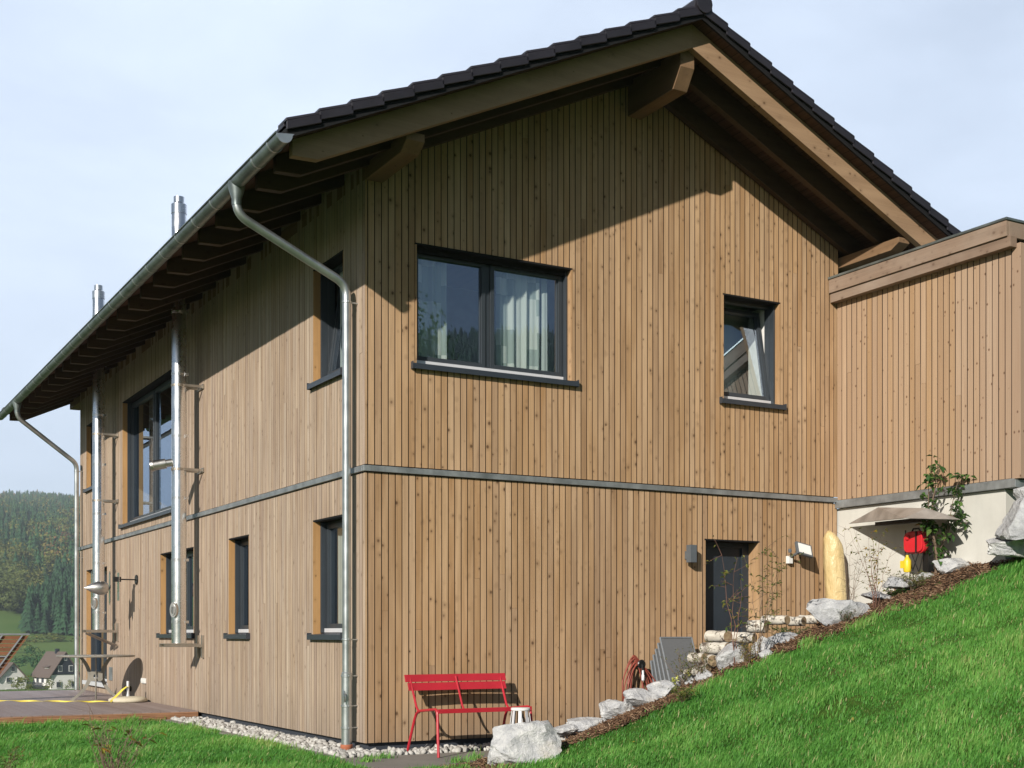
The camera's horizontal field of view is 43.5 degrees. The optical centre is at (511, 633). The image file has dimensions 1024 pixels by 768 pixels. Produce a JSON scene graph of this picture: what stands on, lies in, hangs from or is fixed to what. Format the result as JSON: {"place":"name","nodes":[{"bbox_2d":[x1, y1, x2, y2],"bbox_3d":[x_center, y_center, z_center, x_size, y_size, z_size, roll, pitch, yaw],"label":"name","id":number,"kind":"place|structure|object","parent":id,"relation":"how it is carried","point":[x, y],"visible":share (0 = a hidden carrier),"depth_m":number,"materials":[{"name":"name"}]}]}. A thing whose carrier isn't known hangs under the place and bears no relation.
{"place":"outdoors","nodes":[
{"label":"outdoors","id":0,"kind":"place"},
{"bbox_2d":[339,751,488,767],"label":"path","id":1,"kind":"structure","parent":0,"point":[413,760],"depth_m":13.16,"materials":[{"name":"grey stone"}]},
{"bbox_2d":[404,673,532,757],"bbox_3d":[-0.454,0.877,14.047,1.260,0.853,0.798,0,0,-30],"label":"garden bench","id":2,"kind":"object","parent":1,"relation":"on","point":[482,678],"visible":0.91,"depth_m":14.20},
{"bbox_2d":[510,707,530,723],"bbox_3d":[0.092,1.047,13.788,0.314,0.505,0.315,0,0,-30],"label":"stool","id":3,"kind":"object","parent":1,"relation":"on","point":[520,712],"visible":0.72,"depth_m":13.71,"materials":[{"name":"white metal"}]},
{"bbox_2d":[0,557,1023,767],"bbox_3d":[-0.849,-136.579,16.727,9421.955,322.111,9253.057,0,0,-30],"label":"ground","id":4,"kind":"structure","parent":0,"point":[9,621],"depth_m":12.48,"materials":[{"name":"green plant"}]},
{"bbox_2d":[0,745,24,767],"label":"ground plant","id":5,"kind":"object","parent":4,"relation":"on","point":[10,756],"visible":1,"depth_m":11.42,"materials":[{"name":"green plant"}]},
{"bbox_2d":[0,662,28,689],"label":"white house","id":6,"kind":"structure","parent":4,"relation":"on","point":[11,670],"depth_m":299.59,"materials":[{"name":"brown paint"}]},
{"bbox_2d":[1,642,37,649],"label":"hedge bush","id":7,"kind":"object","parent":4,"relation":"on","point":[21,646],"visible":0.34,"depth_m":499.77,"materials":[{"name":"green plant"}]},
{"bbox_2d":[9,675,35,689],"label":"hedge bush","id":8,"kind":"object","parent":4,"relation":"on","point":[17,682],"visible":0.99,"depth_m":261.71,"materials":[{"name":"green plant"}]},
{"bbox_2d":[9,570,36,582],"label":"broadleaf tree","id":9,"kind":"object","parent":4,"relation":"on","point":[23,574],"visible":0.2,"depth_m":719.26,"materials":[{"name":"green plant"}]},
{"bbox_2d":[13,655,37,666],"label":"hedge bush","id":10,"kind":"object","parent":4,"relation":"on","point":[21,660],"visible":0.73,"depth_m":399.20,"materials":[{"name":"green plant"}]},
{"bbox_2d":[7,567,43,583],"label":"broadleaf tree","id":11,"kind":"object","parent":4,"relation":"on","point":[37,573],"visible":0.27,"depth_m":740.09,"materials":[{"name":"green plant"}]},
{"bbox_2d":[0,538,51,611],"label":"broadleaf wood","id":12,"kind":"object","parent":4,"relation":"on","point":[9,597],"visible":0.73,"depth_m":679.56,"materials":[{"name":"green plant"}]},
{"bbox_2d":[24,645,44,669],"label":"hedge bush","id":13,"kind":"object","parent":4,"relation":"on","point":[32,665],"visible":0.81,"depth_m":379.41,"materials":[{"name":"green plant"}]},
{"bbox_2d":[0,489,79,582],"bbox_3d":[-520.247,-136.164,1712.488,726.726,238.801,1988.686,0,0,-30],"label":"hillside forest","id":14,"kind":"object","parent":4,"relation":"on","point":[39,522],"visible":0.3,"depth_m":1044.61,"materials":[{"name":"green plant"}]},
{"bbox_2d":[24,633,63,641],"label":"hedge bush","id":15,"kind":"object","parent":4,"relation":"on","point":[39,638],"visible":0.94,"depth_m":559.16,"materials":[{"name":"green plant"}]},
{"bbox_2d":[35,548,55,575],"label":"broadleaf tree","id":16,"kind":"object","parent":4,"relation":"on","point":[48,557],"visible":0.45,"depth_m":820.12,"materials":[{"name":"green plant"}]},
{"bbox_2d":[17,556,79,635],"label":"spruce stand","id":17,"kind":"object","parent":4,"relation":"on","point":[54,597],"visible":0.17,"depth_m":607.43,"materials":[{"name":"green plant"}]},
{"bbox_2d":[44,678,54,689],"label":"hedge bush","id":18,"kind":"object","parent":4,"relation":"on","point":[49,683],"visible":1,"depth_m":255.02,"materials":[{"name":"green plant"}]},
{"bbox_2d":[26,649,79,689],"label":"white house","id":19,"kind":"structure","parent":4,"relation":"on","point":[50,665],"depth_m":300.37,"materials":[{"name":"stone"}]},
{"bbox_2d":[44,551,70,565],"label":"broadleaf tree","id":20,"kind":"object","parent":4,"relation":"on","point":[61,556],"visible":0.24,"depth_m":829.67,"materials":[{"name":"green plant"}]},
{"bbox_2d":[41,632,79,640],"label":"hedge bush","id":21,"kind":"object","parent":4,"relation":"on","point":[59,638],"visible":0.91,"depth_m":564.51,"materials":[{"name":"green plant"}]},
{"bbox_2d":[58,679,73,689],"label":"hedge bush","id":22,"kind":"object","parent":4,"relation":"on","point":[69,681],"visible":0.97,"depth_m":255.75,"materials":[{"name":"green plant"}]},
{"bbox_2d":[0,690,197,724],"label":"terrace deck","id":23,"kind":"structure","parent":4,"relation":"on","point":[42,708],"depth_m":20.15,"materials":[{"name":"brown wood"}]},
{"bbox_2d":[0,634,29,673],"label":"wooden lounger","id":24,"kind":"object","parent":23,"relation":"on","point":[6,658],"visible":1,"depth_m":22.30,"materials":[{"name":"brown wood"}]},
{"bbox_2d":[0,700,108,701],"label":"yellow strap","id":25,"kind":"object","parent":23,"relation":"on","point":[50,701],"visible":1,"depth_m":22.01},
{"bbox_2d":[56,655,134,700],"bbox_3d":[-7.286,0.770,22.490,1.324,0.788,1.324,0,0,-30],"label":"garden table","id":26,"kind":"object","parent":23,"relation":"on","point":[100,674],"visible":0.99,"depth_m":22.40,"materials":[{"name":"metal"}]},
{"bbox_2d":[108,681,147,702],"bbox_3d":[-6.590,0.994,22.034,0.650,0.360,0.650,0,0,-30],"label":"parasol base","id":27,"kind":"object","parent":23,"relation":"on","point":[127,698],"visible":0.99,"depth_m":21.82,"materials":[{"name":"stone"}]},
{"bbox_2d":[79,705,166,767],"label":"twiggy shrub","id":28,"kind":"object","parent":4,"relation":"on","point":[109,747],"visible":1,"depth_m":10.50,"materials":[{"name":"green plant"}]},
{"bbox_2d":[164,719,338,757],"bbox_3d":[-3.588,1.368,16.488,0.120,0.155,6.990,0,0,-30],"label":"kerb edging","id":29,"kind":"object","parent":4,"relation":"on","point":[221,732],"visible":0.21,"depth_m":16.49,"materials":[{"name":"concrete"}]},
{"bbox_2d":[171,716,565,757],"bbox_3d":[-1.135,1.288,17.787,5.497,0.142,7.036,0,0,-30],"label":"gravel strip","id":30,"kind":"object","parent":4,"relation":"on","point":[331,747],"visible":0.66,"depth_m":14.64,"materials":[{"name":"grey gravel"}]},
{"bbox_2d":[650,660,655,681],"bbox_3d":[1.966,0.808,15.784,0.504,0.964,0.244,0,0,-30],"label":"panel","id":31,"kind":"object","parent":30,"relation":"on","point":[652,669],"visible":0.17,"depth_m":15.73,"materials":[{"name":"grey metal"}]},
{"bbox_2d":[0,602,900,767],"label":"tall grass tufts","id":32,"kind":"object","parent":4,"relation":"on","point":[807,644],"visible":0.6,"depth_m":14.01,"materials":[{"name":"green plant"}]},
{"bbox_2d":[0,0,960,749],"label":"timber house","id":33,"kind":"structure","parent":4,"relation":"on","point":[520,372],"depth_m":15.62,"materials":[{"name":"wood"}]},
{"bbox_2d":[83,422,91,492],"bbox_3d":[-8.550,-3.643,26.446,0.330,1.404,1.122,0,0,-30],"label":"window","id":34,"kind":"structure","parent":33,"relation":"in","point":[89,427],"depth_m":26.84,"materials":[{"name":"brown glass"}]},
{"bbox_2d":[87,566,106,682],"bbox_3d":[-8.315,-0.135,26.033,0.330,2.369,2.072,0,0,-30],"label":"terrace door","id":35,"kind":"structure","parent":33,"relation":"in","point":[94,646],"depth_m":26.83,"materials":[{"name":"brown glass"}]},
{"bbox_2d":[83,285,118,645],"bbox_3d":[-7.764,-3.159,24.242,0.599,6.802,0.320,0,0,-30],"label":"steel flue","id":36,"kind":"object","parent":33,"relation":"attached to","point":[99,435],"visible":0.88,"depth_m":24.14,"materials":[{"name":"silver metal"}]},
{"bbox_2d":[91,597,97,608],"bbox_3d":[-7.851,-0.575,24.084,0.123,0.230,0.102,0,0,22],"label":"cleaning door","id":37,"kind":"structure","parent":36,"relation":"in","point":[94,605],"depth_m":24.07,"materials":[{"name":"metal"}]},
{"bbox_2d":[84,571,137,604],"bbox_3d":[-7.113,-0.805,22.772,0.919,0.600,0.250,0,0,-30],"label":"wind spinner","id":38,"kind":"object","parent":33,"relation":"attached to","point":[100,588],"visible":1,"depth_m":22.64,"materials":[{"name":"silver metal"}]},
{"bbox_2d":[109,667,112,680],"bbox_3d":[-7.760,0.775,24.824,0.017,0.256,0.278,0,0,-30],"label":"vent grille","id":39,"kind":"object","parent":33,"relation":"attached to","point":[110,673],"visible":1,"depth_m":24.74,"materials":[{"name":"metal"}]},
{"bbox_2d":[118,370,170,528],"bbox_3d":[-6.298,-3.143,22.483,0.330,2.364,3.765,0,0,-30],"label":"window","id":40,"kind":"structure","parent":33,"relation":"in","point":[147,413],"depth_m":23.12,"materials":[{"name":"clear glass"}]},
{"bbox_2d":[156,547,194,637],"bbox_3d":[-5.318,-0.634,20.758,0.330,1.416,2.117,0,0,-30],"label":"window","id":41,"kind":"structure","parent":33,"relation":"in","point":[165,557],"depth_m":21.57,"materials":[{"name":"clear glass"}]},
{"bbox_2d":[149,196,203,657],"bbox_3d":[-5.055,-3.097,19.304,0.766,6.925,0.357,0,0,-30],"label":"steel flue","id":42,"kind":"object","parent":33,"relation":"attached to","point":[176,462],"visible":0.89,"depth_m":19.22,"materials":[{"name":"silver metal"}]},
{"bbox_2d":[170,602,178,617],"bbox_3d":[-5.060,-0.355,19.171,0.123,0.230,0.102,0,0,22],"label":"cleaning door","id":43,"kind":"structure","parent":42,"relation":"in","point":[174,609],"depth_m":19.16,"materials":[{"name":"metal"}]},
{"bbox_2d":[223,535,249,638],"bbox_3d":[-3.717,-0.639,17.938,0.330,1.426,1.032,0,0,-30],"label":"window","id":44,"kind":"structure","parent":33,"relation":"in","point":[238,627],"depth_m":18.29,"materials":[{"name":"clear glass"}]},
{"bbox_2d":[307,514,341,639],"bbox_3d":[-2.033,-0.640,15.028,0.383,1.429,1.067,0,0,-30],"label":"window","id":45,"kind":"structure","parent":33,"relation":"in","point":[324,626],"depth_m":15.38,"materials":[{"name":"black glass"}]},
{"bbox_2d":[307,250,342,389],"bbox_3d":[-1.996,-3.638,15.044,0.464,1.434,1.065,0,0,-30],"label":"window","id":46,"kind":"structure","parent":33,"relation":"in","point":[327,324],"depth_m":15.39,"materials":[{"name":"black glass"}]},
{"bbox_2d":[411,242,578,386],"bbox_3d":[-0.239,-3.649,14.921,2.180,1.416,0.378,0,0,-30],"label":"window","id":47,"kind":"structure","parent":33,"relation":"in","point":[517,281],"depth_m":15.08,"materials":[{"name":"clear glass"}]},
{"bbox_2d":[622,655,655,701],"bbox_3d":[1.541,0.735,15.666,0.522,0.954,0.204,0,0,-30],"label":"garden hose","id":48,"kind":"object","parent":33,"relation":"hanging from","point":[638,663],"visible":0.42,"depth_m":15.61,"materials":[{"name":"red plastic"}]},
{"bbox_2d":[685,545,696,562],"bbox_3d":[2.238,-1.000,16.102,0.100,0.220,0.134,0,0,-30],"label":"wall lamp","id":49,"kind":"object","parent":33,"relation":"attached to","point":[691,554],"visible":1,"depth_m":16.05,"materials":[{"name":"silver metal"}]},
{"bbox_2d":[705,539,759,655],"bbox_3d":[2.764,0.015,16.647,0.906,2.440,0.289,0,0,-30],"label":"door","id":50,"kind":"structure","parent":33,"relation":"in","point":[717,618],"depth_m":16.77,"materials":[{"name":"grey metal"}]},
{"bbox_2d":[719,293,786,410],"bbox_3d":[3.022,-3.651,16.847,1.076,1.420,0.504,0,0,-30],"label":"window","id":51,"kind":"structure","parent":33,"relation":"in","point":[768,359],"depth_m":16.98,"materials":[{"name":"clear glass"}]},
{"bbox_2d":[786,541,812,563],"bbox_3d":[3.794,-1.069,16.913,0.308,0.289,0.262,0,0,-30],"label":"floodlight","id":52,"kind":"object","parent":33,"relation":"attached to","point":[800,548],"visible":0.91,"depth_m":16.86,"materials":[{"name":"white plastic"}]},
{"bbox_2d":[566,717,605,733],"bbox_3d":[0.829,0.988,13.817,0.515,0.176,0.282,0,0,-15],"label":"rock","id":53,"kind":"object","parent":4,"relation":"on","point":[582,724],"visible":0.45,"depth_m":13.72,"materials":[{"name":"white stone"}]},
{"bbox_2d":[599,699,633,719],"bbox_3d":[1.156,0.826,13.892,0.359,0.230,0.359,0,0,-30],"label":"rock","id":54,"kind":"object","parent":4,"relation":"on","point":[609,708],"visible":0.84,"depth_m":13.79,"materials":[{"name":"white stone"}]},
{"bbox_2d":[652,654,659,680],"bbox_3d":[2.008,0.772,15.745,0.504,1.036,0.304,0,0,-30],"label":"panel","id":55,"kind":"object","parent":4,"relation":"on","point":[655,667],"visible":0.17,"depth_m":15.71,"materials":[{"name":"grey metal"}]},
{"bbox_2d":[655,648,663,679],"bbox_3d":[2.050,0.737,15.706,0.504,1.109,0.364,0,0,-30],"label":"panel","id":56,"kind":"object","parent":4,"relation":"on","point":[659,665],"visible":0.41,"depth_m":15.68,"materials":[{"name":"grey metal"}]},
{"bbox_2d":[657,643,667,679],"bbox_3d":[2.092,0.701,15.666,0.504,1.181,0.423,0,0,-30],"label":"panel","id":57,"kind":"object","parent":4,"relation":"on","point":[664,671],"visible":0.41,"depth_m":15.65,"materials":[{"name":"grey metal"}]},
{"bbox_2d":[668,684,698,703],"bbox_3d":[1.731,0.624,13.085,0.384,0.230,0.308,0,0,-30],"label":"ground plant","id":58,"kind":"object","parent":4,"relation":"on","point":[682,696],"visible":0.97,"depth_m":13.07,"materials":[{"name":"green plant"}]},
{"bbox_2d":[699,642,728,654],"bbox_3d":[2.306,0.168,14.559,0.146,0.148,0.372,0,0,-41],"label":"birch log","id":59,"kind":"object","parent":4,"relation":"on","point":[716,647],"visible":0.64,"depth_m":14.52,"materials":[{"name":"white wood"}]},
{"bbox_2d":[704,630,732,641],"bbox_3d":[2.361,0.034,14.698,0.141,0.143,0.353,0,0,-30],"label":"birch log","id":60,"kind":"object","parent":59,"relation":"on","point":[713,636],"visible":0.81,"depth_m":14.62,"materials":[{"name":"white wood"}]},
{"bbox_2d":[440,557,1021,767],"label":"bark mulch","id":61,"kind":"object","parent":4,"relation":"on","point":[631,713],"visible":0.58,"depth_m":14.23,"materials":[{"name":"brown wood"}]},
{"bbox_2d":[487,720,561,765],"bbox_3d":[0.111,1.096,12.523,0.734,0.512,0.600,0,0,-12],"label":"rock","id":62,"kind":"object","parent":61,"relation":"on","point":[532,740],"visible":0.9,"depth_m":12.32,"materials":[{"name":"white stone"}]},
{"bbox_2d":[554,724,578,737],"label":"rock","id":63,"kind":"object","parent":61,"relation":"on","point":[565,730],"visible":0.79,"depth_m":13.38,"materials":[{"name":"white stone"}]},
{"bbox_2d":[623,688,659,706],"bbox_3d":[1.395,0.703,13.921,0.427,0.229,0.338,0,0,-14],"label":"rock","id":64,"kind":"object","parent":61,"relation":"on","point":[636,697],"visible":0.73,"depth_m":13.81,"materials":[{"name":"white stone"}]},
{"bbox_2d":[646,680,677,697],"bbox_3d":[1.672,0.630,14.088,0.412,0.258,0.315,0,0,-30],"label":"rock","id":65,"kind":"object","parent":61,"relation":"on","point":[660,689],"visible":0.58,"depth_m":13.98,"materials":[{"name":"white stone"}]},
{"bbox_2d":[659,637,698,685],"bbox_3d":[2.134,0.665,15.626,0.526,1.253,0.486,0,0,-30],"label":"panel","id":66,"kind":"object","parent":61,"relation":"on","point":[669,645],"visible":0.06,"depth_m":15.72,"materials":[{"name":"grey metal"}]},
{"bbox_2d":[661,648,707,685],"bbox_3d":[1.905,0.391,14.153,0.472,0.474,0.497,0,0,-7],"label":"weed clump","id":67,"kind":"object","parent":61,"relation":"on","point":[683,679],"visible":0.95,"depth_m":14.11,"materials":[{"name":"green plant"}]},
{"bbox_2d":[674,674,695,684],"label":"rock","id":68,"kind":"object","parent":61,"relation":"on","point":[688,679],"visible":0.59,"depth_m":14.14,"materials":[{"name":"grey stone"}]},
{"bbox_2d":[683,663,710,675],"bbox_3d":[2.042,0.411,14.159,0.325,0.171,0.105,0,0,43],"label":"birch log","id":69,"kind":"object","parent":68,"relation":"on","point":[694,671],"visible":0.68,"depth_m":14.10,"materials":[{"name":"white wood"}]},
{"bbox_2d":[686,638,719,674],"bbox_3d":[2.083,0.305,13.997,0.355,0.520,0.330,0,0,18],"label":"weed clump","id":70,"kind":"object","parent":61,"relation":"on","point":[699,661],"visible":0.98,"depth_m":13.96,"materials":[{"name":"green plant"}]},
{"bbox_2d":[695,670,712,681],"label":"rock","id":71,"kind":"object","parent":61,"relation":"on","point":[705,675],"visible":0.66,"depth_m":13.95,"materials":[{"name":"white stone"}]},
{"bbox_2d":[705,654,716,666],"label":"birch log","id":72,"kind":"object","parent":61,"relation":"on","point":[712,658],"visible":0.5,"depth_m":14.24,"materials":[{"name":"brown wood"}]},
{"bbox_2d":[687,652,707,663],"bbox_3d":[2.095,0.277,14.454,0.126,0.128,0.252,0,0,-30],"label":"birch log","id":73,"kind":"object","parent":72,"relation":"on","point":[691,658],"visible":0.49,"depth_m":14.43,"materials":[{"name":"white wood"}]},
{"bbox_2d":[715,642,744,670],"bbox_3d":[2.411,0.276,14.070,0.365,0.366,0.291,0,0,9],"label":"rock","id":74,"kind":"object","parent":61,"relation":"on","point":[726,655],"visible":0.63,"depth_m":13.98,"materials":[{"name":"white stone"}]},
{"bbox_2d":[704,535,760,663],"bbox_3d":[2.417,-0.347,14.019,0.520,1.470,0.472,0,0,-38],"label":"sapling","id":75,"kind":"object","parent":61,"relation":"on","point":[725,572],"visible":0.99,"depth_m":14.00,"materials":[{"name":"brown plant"}]},
{"bbox_2d":[734,635,760,663],"bbox_3d":[2.550,0.191,13.871,0.263,0.361,0.262,0,0,-30],"label":"bush","id":76,"kind":"object","parent":61,"relation":"on","point":[745,653],"visible":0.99,"depth_m":13.84,"materials":[{"name":"brown plant"}]},
{"bbox_2d":[750,636,774,652],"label":"rock","id":77,"kind":"object","parent":61,"relation":"on","point":[768,642],"visible":0.57,"depth_m":14.19,"materials":[{"name":"white stone"}]},
{"bbox_2d":[756,649,772,658],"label":"rock","id":78,"kind":"object","parent":61,"relation":"on","point":[763,652],"visible":0.62,"depth_m":13.89,"materials":[{"name":"white stone"}]},
{"bbox_2d":[735,535,803,657],"bbox_3d":[2.752,-0.358,13.898,0.644,1.357,0.799,0,0,-30],"label":"sapling","id":79,"kind":"object","parent":61,"relation":"on","point":[767,603],"visible":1,"depth_m":13.88,"materials":[{"name":"brown plant"}]},
{"bbox_2d":[768,632,797,643],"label":"rock","id":80,"kind":"object","parent":61,"relation":"on","point":[781,637],"visible":0.58,"depth_m":14.42,"materials":[{"name":"grey stone"}]},
{"bbox_2d":[769,626,809,634],"bbox_3d":[3.208,0.007,14.865,0.648,0.214,0.585,0,0,-30],"label":"juniper","id":81,"kind":"object","parent":61,"relation":"on","point":[787,630],"visible":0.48,"depth_m":14.79,"materials":[{"name":"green plant"}]},
{"bbox_2d":[787,616,806,625],"bbox_3d":[3.370,-0.146,15.210,0.116,0.118,0.212,0,0,-44],"label":"birch log","id":82,"kind":"object","parent":61,"relation":"on","point":[799,621],"visible":0.9,"depth_m":15.15,"materials":[{"name":"white wood"}]},
{"bbox_2d":[799,615,817,623],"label":"birch log","id":83,"kind":"object","parent":61,"relation":"on","point":[810,619],"visible":0.43,"depth_m":15.30,"materials":[{"name":"beige wood"}]},
{"bbox_2d":[806,598,869,626],"bbox_3d":[3.740,-0.219,14.662,0.731,0.375,0.466,0,0,17],"label":"rock","id":84,"kind":"object","parent":61,"relation":"on","point":[825,611],"visible":0.71,"depth_m":14.50,"materials":[{"name":"grey stone"}]},
{"bbox_2d":[839,608,855,621],"bbox_3d":[3.767,-0.195,14.411,0.227,0.225,0.239,0,0,-30],"label":"ground plant","id":85,"kind":"object","parent":61,"relation":"on","point":[846,616],"visible":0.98,"depth_m":14.41,"materials":[{"name":"green plant"}]},
{"bbox_2d":[837,526,872,599],"bbox_3d":[3.938,-0.722,14.881,0.614,1.058,0.322,0,0,-30],"label":"shrub","id":86,"kind":"object","parent":61,"relation":"on","point":[853,594],"visible":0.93,"depth_m":14.93,"materials":[{"name":"brown plant"}]},
{"bbox_2d":[842,527,901,608],"bbox_3d":[4.106,-0.757,14.637,0.710,1.016,0.703,0,0,9],"label":"shrub","id":87,"kind":"object","parent":61,"relation":"on","point":[874,577],"visible":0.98,"depth_m":14.67,"materials":[{"name":"brown plant"}]},
{"bbox_2d":[861,591,891,600],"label":"rock","id":88,"kind":"object","parent":61,"relation":"on","point":[880,595],"visible":0.75,"depth_m":15.23,"materials":[{"name":"grey stone"}]},
{"bbox_2d":[882,576,912,588],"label":"rock","id":89,"kind":"object","parent":61,"relation":"on","point":[892,582],"visible":0.91,"depth_m":15.25,"materials":[{"name":"grey stone"}]},
{"bbox_2d":[882,587,915,595],"bbox_3d":[4.584,-0.487,15.362,0.399,0.170,0.330,0,0,-2],"label":"ground plant","id":90,"kind":"object","parent":61,"relation":"on","point":[891,593],"visible":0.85,"depth_m":15.29,"materials":[{"name":"green plant"}]},
{"bbox_2d":[849,507,959,572],"bbox_3d":[4.937,-1.002,16.121,0.670,1.210,2.132,0,0,-6],"label":"hooded stand","id":91,"kind":"object","parent":61,"relation":"on","point":[912,515],"visible":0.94,"depth_m":15.70,"materials":[{"name":"brown metal"}]},
{"bbox_2d":[904,528,927,573],"bbox_3d":[4.934,-1.016,15.739,0.120,0.561,0.334,0,0,-30],"label":"red canister","id":92,"kind":"object","parent":91,"relation":"hanging from","point":[914,543],"visible":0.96,"depth_m":15.69,"materials":[{"name":"plastic"}]},
{"bbox_2d":[900,555,910,571],"bbox_3d":[4.833,-0.856,15.732,0.098,0.210,0.117,0,0,-30],"label":"yellow bottle","id":93,"kind":"object","parent":61,"relation":"on","point":[905,564],"visible":0.99,"depth_m":15.69,"materials":[{"name":"plastic"}]},
{"bbox_2d":[885,569,932,590],"bbox_3d":[4.714,-0.618,15.267,0.563,0.280,0.600,0,0,1],"label":"juniper","id":94,"kind":"object","parent":61,"relation":"on","point":[916,584],"visible":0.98,"depth_m":15.21,"materials":[{"name":"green plant"}]},
{"bbox_2d":[915,572,933,580],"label":"rock","id":95,"kind":"object","parent":61,"relation":"on","point":[926,575],"visible":0.27,"depth_m":15.56,"materials":[{"name":"white stone"}]},
{"bbox_2d":[914,454,977,573],"bbox_3d":[5.235,-1.436,15.544,0.757,1.493,0.480,0,0,5],"label":"young tree","id":96,"kind":"object","parent":61,"relation":"on","point":[929,526],"visible":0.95,"depth_m":15.51,"materials":[{"name":"green plant"}]},
{"bbox_2d":[932,558,970,574],"bbox_3d":[5.346,-0.797,15.489,0.519,0.242,0.300,0,0,-30],"label":"rock","id":97,"kind":"object","parent":61,"relation":"on","point":[948,565],"visible":0.84,"depth_m":15.38,"materials":[{"name":"white stone"}]},
{"bbox_2d":[730,632,756,643],"bbox_3d":[2.651,0.046,14.869,0.357,0.139,0.128,0,0,37],"label":"birch log","id":98,"kind":"object","parent":4,"relation":"on","point":[744,636],"visible":0.62,"depth_m":14.79,"materials":[{"name":"white wood"}]},
{"bbox_2d":[823,531,846,599],"bbox_3d":[4.313,-0.031,16.996,0.386,2.660,0.278,0,0,3],"label":"covered parasol","id":99,"kind":"object","parent":4,"relation":"on","point":[833,561],"visible":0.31,"depth_m":16.89,"materials":[{"name":"beige fabric"}]},
{"bbox_2d":[828,217,1023,603],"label":"carport annex","id":100,"kind":"object","parent":4,"relation":"on","point":[930,348],"visible":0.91,"depth_m":15.95,"materials":[{"name":"wood"}]},
{"bbox_2d":[986,537,1023,556],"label":"rock","id":101,"kind":"object","parent":4,"relation":"on","point":[1003,547],"visible":0.74,"depth_m":14.57,"materials":[{"name":"white stone"}]},
{"bbox_2d":[995,498,1023,539],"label":"rock","id":102,"kind":"object","parent":101,"relation":"on","point":[1011,527],"visible":1,"depth_m":14.39,"materials":[{"name":"grey stone"}]},
{"bbox_2d":[1013,486,1023,499],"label":"rock","id":103,"kind":"object","parent":102,"relation":"on","point":[1018,493],"visible":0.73,"depth_m":14.70,"materials":[{"name":"white stone"}]},
{"bbox_2d":[0,0,1023,508],"label":"sky","id":104,"kind":"structure","parent":0,"point":[111,111],"materials":[{"name":"white"}]},
{"bbox_2d":[746,619,768,632],"bbox_3d":[2.851,-0.084,14.917,0.232,0.160,0.157,0,0,34],"label":"birch log","id":105,"kind":"object","parent":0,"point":[757,625],"visible":0.77,"depth_m":14.87,"materials":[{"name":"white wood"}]},
{"bbox_2d":[760,615,789,624],"bbox_3d":[3.099,-0.159,15.126,0.116,0.118,0.372,0,0,-38],"label":"birch log","id":106,"kind":"object","parent":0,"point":[779,619],"visible":0.7,"depth_m":15.04,"materials":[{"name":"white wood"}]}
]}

